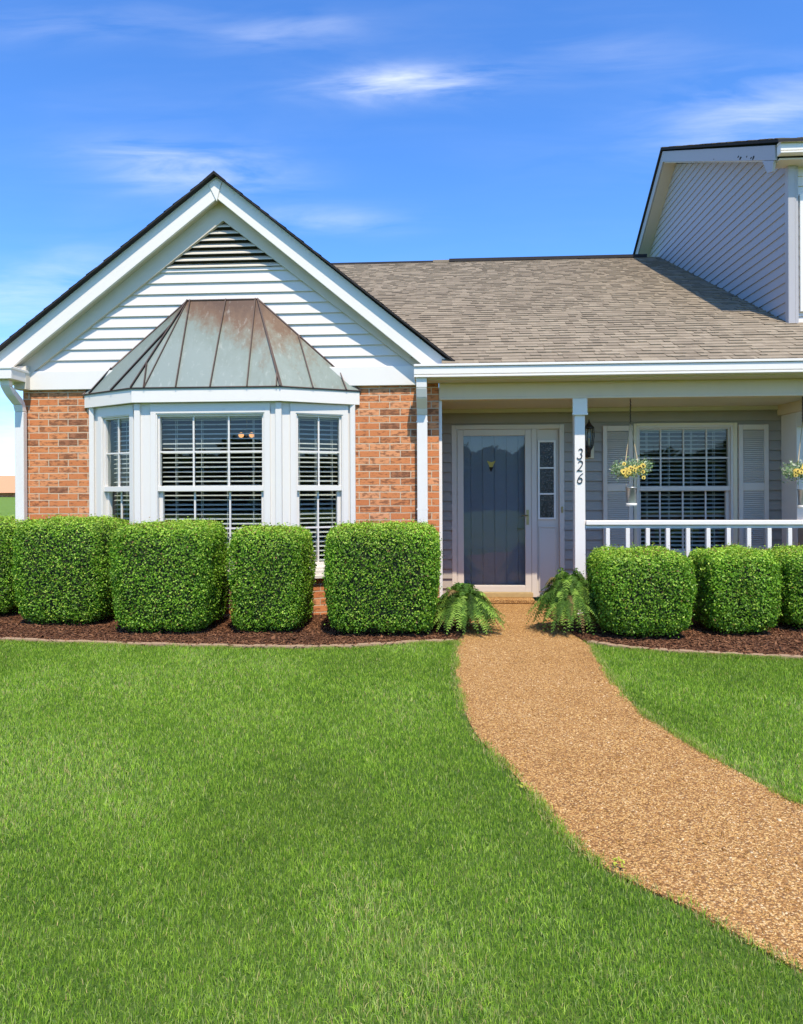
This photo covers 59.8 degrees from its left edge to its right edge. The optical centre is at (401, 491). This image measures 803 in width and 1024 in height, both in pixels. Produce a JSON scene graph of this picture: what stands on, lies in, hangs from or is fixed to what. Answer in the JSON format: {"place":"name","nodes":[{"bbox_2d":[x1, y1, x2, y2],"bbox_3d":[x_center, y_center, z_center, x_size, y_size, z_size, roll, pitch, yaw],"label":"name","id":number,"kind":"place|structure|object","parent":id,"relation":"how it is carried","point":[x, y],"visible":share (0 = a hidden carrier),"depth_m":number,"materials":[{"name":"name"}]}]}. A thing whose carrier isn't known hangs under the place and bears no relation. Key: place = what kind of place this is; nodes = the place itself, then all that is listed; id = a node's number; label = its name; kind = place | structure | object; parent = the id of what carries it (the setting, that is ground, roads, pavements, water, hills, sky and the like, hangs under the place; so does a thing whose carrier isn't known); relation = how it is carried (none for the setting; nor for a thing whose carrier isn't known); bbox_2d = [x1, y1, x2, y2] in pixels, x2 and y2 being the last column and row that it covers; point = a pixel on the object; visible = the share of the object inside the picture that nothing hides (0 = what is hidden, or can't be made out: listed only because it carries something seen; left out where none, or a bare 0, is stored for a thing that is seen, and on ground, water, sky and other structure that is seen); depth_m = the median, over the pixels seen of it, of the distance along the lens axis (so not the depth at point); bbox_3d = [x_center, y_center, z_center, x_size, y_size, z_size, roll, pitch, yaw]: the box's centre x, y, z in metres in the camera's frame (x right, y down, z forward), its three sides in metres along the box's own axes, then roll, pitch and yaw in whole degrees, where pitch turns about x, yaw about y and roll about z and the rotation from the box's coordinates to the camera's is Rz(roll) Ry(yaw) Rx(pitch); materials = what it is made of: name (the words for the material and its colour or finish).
{"place":"outdoors","nodes":[
{"label":"outdoors","id":0,"kind":"place"},
{"bbox_2d":[0,497,547,600],"bbox_3d":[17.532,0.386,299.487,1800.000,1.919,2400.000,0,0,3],"label":"ground","id":1,"kind":"structure","parent":0,"point":[7,505],"depth_m":53.69,"materials":[{"name":"green plant"}]},
{"bbox_2d":[0,476,14,496],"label":"distant house","id":2,"kind":"structure","parent":1,"relation":"on","point":[7,486],"depth_m":96.28,"materials":[{"name":"beige brick"}]},
{"bbox_2d":[0,171,802,617],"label":"brick house","id":3,"kind":"structure","parent":1,"relation":"on","point":[152,367],"depth_m":8.17,"materials":[{"name":"white paint"}]},
{"bbox_2d":[102,415,129,518],"bbox_3d":[-3.217,0.006,8.079,0.540,1.775,0.202,0,0,32],"label":"window","id":4,"kind":"structure","parent":3,"relation":"in","point":[107,491],"depth_m":8.14,"materials":[{"name":"paint"}]},
{"bbox_2d":[156,413,264,570],"bbox_3d":[-2.115,0.002,7.846,1.260,1.775,0.202,0,0,3],"label":"window","id":5,"kind":"structure","parent":3,"relation":"in","point":[160,490],"depth_m":7.88,"materials":[{"name":"paint"}]},
{"bbox_2d":[238,418,253,439],"bbox_3d":[-2.163,-0.872,9.743,0.230,0.316,0.078,0,0,3],"label":"chandelier","id":6,"kind":"object","parent":3,"relation":"hanging from","point":[242,435],"visible":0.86,"depth_m":9.73,"materials":[{"name":"gold metal"}]},
{"bbox_2d":[296,413,342,569],"bbox_3d":[-0.960,-0.003,7.974,0.585,1.775,0.202,0,0,-23],"label":"window","id":7,"kind":"structure","parent":3,"relation":"in","point":[338,488],"depth_m":8.00,"materials":[{"name":"paint"}]},
{"bbox_2d":[457,435,524,584],"bbox_3d":[1.188,0.255,8.989,0.980,2.100,0.114,0,0,3],"label":"front door","id":8,"kind":"structure","parent":3,"relation":"in","point":[493,466],"depth_m":8.99,"materials":[{"name":"paint"}]},
{"bbox_2d":[457,429,531,591],"bbox_3d":[1.181,0.247,8.874,0.934,2.068,0.101,0,0,3],"label":"storm door","id":9,"kind":"structure","parent":3,"relation":"in","point":[527,587],"depth_m":8.88,"materials":[{"name":"paint"}]},
{"bbox_2d":[585,420,594,457],"bbox_3d":[2.335,-0.658,8.718,0.159,0.485,0.216,0,0,3],"label":"wall lantern","id":10,"kind":"object","parent":3,"relation":"attached to","point":[589,450],"depth_m":8.67,"materials":[{"name":"black metal"}]},
{"bbox_2d":[610,399,654,505],"bbox_3d":[2.608,-0.444,7.930,0.509,1.219,0.286,0,0,3],"label":"hanging basket","id":11,"kind":"object","parent":3,"relation":"hanging from","point":[636,468],"visible":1,"depth_m":7.88,"materials":[{"name":"wicker"}]},
{"bbox_2d":[636,425,733,554],"bbox_3d":[3.553,-0.013,8.846,1.190,1.635,0.202,0,0,3],"label":"window","id":12,"kind":"structure","parent":3,"relation":"in","point":[728,490],"depth_m":8.87,"materials":[{"name":"paint"}]},
{"bbox_2d":[585,520,802,557],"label":"porch railing","id":13,"kind":"object","parent":3,"relation":"attached to","point":[707,525],"visible":0.44,"depth_m":7.80,"materials":[{"name":"white paint"}]},
{"bbox_2d":[780,397,802,507],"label":"hanging basket","id":14,"kind":"object","parent":3,"relation":"hanging from","point":[795,471],"visible":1,"depth_m":7.80,"materials":[{"name":"wicker"}]},
{"bbox_2d":[0,611,802,655],"bbox_3d":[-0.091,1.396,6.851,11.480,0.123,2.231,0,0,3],"label":"mulch","id":15,"kind":"object","parent":1,"relation":"on","point":[692,633],"visible":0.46,"depth_m":6.72,"materials":[{"name":"brown wood"}]},
{"bbox_2d":[0,513,31,613],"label":"clipped bush","id":16,"kind":"object","parent":15,"relation":"on","point":[8,603],"visible":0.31,"depth_m":7.79,"materials":[{"name":"green plant"}]},
{"bbox_2d":[8,513,129,624],"bbox_3d":[-3.575,0.846,7.673,1.140,1.216,1.005,0,0,3],"label":"clipped bush","id":17,"kind":"object","parent":15,"relation":"on","point":[64,568],"visible":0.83,"depth_m":7.28,"materials":[{"name":"green plant"}]},
{"bbox_2d":[105,516,229,632],"bbox_3d":[-2.366,0.854,7.176,1.083,1.189,0.974,0,0,3],"label":"clipped bush","id":18,"kind":"object","parent":15,"relation":"on","point":[168,575],"visible":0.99,"depth_m":6.82,"materials":[{"name":"green plant"}]},
{"bbox_2d":[223,522,316,631],"bbox_3d":[-1.328,0.874,7.180,0.878,1.137,0.910,0,0,3],"label":"clipped bush","id":19,"kind":"object","parent":15,"relation":"on","point":[273,568],"visible":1,"depth_m":6.85,"materials":[{"name":"green plant"}]},
{"bbox_2d":[321,518,443,633],"bbox_3d":[-0.176,0.856,7.039,1.216,1.168,0.997,0,0,3],"label":"clipped bush","id":20,"kind":"object","parent":15,"relation":"on","point":[380,577],"visible":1,"depth_m":6.65,"materials":[{"name":"green plant"}]},
{"bbox_2d":[425,582,509,634],"bbox_3d":[0.630,1.143,7.024,0.901,0.468,0.916,0,0,3],"label":"fern","id":21,"kind":"object","parent":15,"relation":"on","point":[464,603],"visible":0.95,"depth_m":6.81,"materials":[{"name":"green plant"}]},
{"bbox_2d":[526,567,603,634],"bbox_3d":[1.676,1.067,6.991,0.872,0.615,0.859,0,0,3],"label":"fern","id":22,"kind":"object","parent":15,"relation":"on","point":[568,595],"visible":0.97,"depth_m":6.80,"materials":[{"name":"green plant"}]},
{"bbox_2d":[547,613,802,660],"bbox_3d":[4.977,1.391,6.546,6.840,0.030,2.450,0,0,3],"label":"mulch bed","id":23,"kind":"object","parent":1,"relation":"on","point":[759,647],"visible":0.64,"depth_m":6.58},
{"bbox_2d":[583,541,699,637],"bbox_3d":[2.313,0.965,6.848,1.009,0.925,1.034,0,0,3],"label":"clipped bush","id":24,"kind":"object","parent":23,"relation":"on","point":[647,590],"visible":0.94,"depth_m":6.46,"materials":[{"name":"green plant"}]},
{"bbox_2d":[688,543,784,633],"bbox_3d":[3.304,0.968,6.992,0.829,0.908,0.951,0,0,3],"label":"clipped bush","id":25,"kind":"object","parent":23,"relation":"on","point":[737,584],"visible":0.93,"depth_m":6.64,"materials":[{"name":"green plant"}]},
{"bbox_2d":[763,543,802,628],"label":"clipped bush","id":26,"kind":"object","parent":23,"relation":"on","point":[791,569],"visible":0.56,"depth_m":6.86,"materials":[{"name":"green plant"}]},
{"bbox_2d":[633,137,802,322],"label":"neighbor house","id":27,"kind":"structure","parent":1,"relation":"on","point":[727,216],"depth_m":10.36,"materials":[{"name":"white"}]},
{"bbox_2d":[798,194,802,311],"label":"window","id":28,"kind":"structure","parent":27,"relation":"in","point":[800,198],"depth_m":8.82,"materials":[{"name":"white paint"}]},
{"bbox_2d":[0,631,802,1023],"bbox_3d":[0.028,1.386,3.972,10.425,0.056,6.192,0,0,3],"label":"lawn grass","id":29,"kind":"structure","parent":0,"point":[176,675],"depth_m":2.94,"materials":[{"name":"green plant"}]},
{"bbox_2d":[0,637,453,649],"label":"bed edging","id":30,"kind":"object","parent":29,"relation":"on","point":[243,645],"visible":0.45,"depth_m":6.37,"materials":[{"name":"beige concrete"}]},
{"bbox_2d":[587,640,802,659],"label":"bed edging","id":31,"kind":"object","parent":29,"relation":"on","point":[685,650],"visible":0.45,"depth_m":6.02,"materials":[{"name":"beige concrete"}]},
{"bbox_2d":[0,0,802,475],"label":"sky","id":32,"kind":"structure","parent":0,"point":[369,130],"materials":[{"name":"blue"}]},
{"bbox_2d":[453,604,802,972],"bbox_3d":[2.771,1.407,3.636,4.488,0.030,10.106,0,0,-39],"label":"path","id":33,"kind":"structure","parent":0,"point":[743,889],"depth_m":3.29,"materials":[{"name":"beige gravel"}]},
{"bbox_2d":[612,856,624,867],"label":"weed","id":34,"kind":"object","parent":33,"relation":"on","point":[615,863],"visible":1,"depth_m":2.59,"materials":[{"name":"yellow plant"}]}
]}

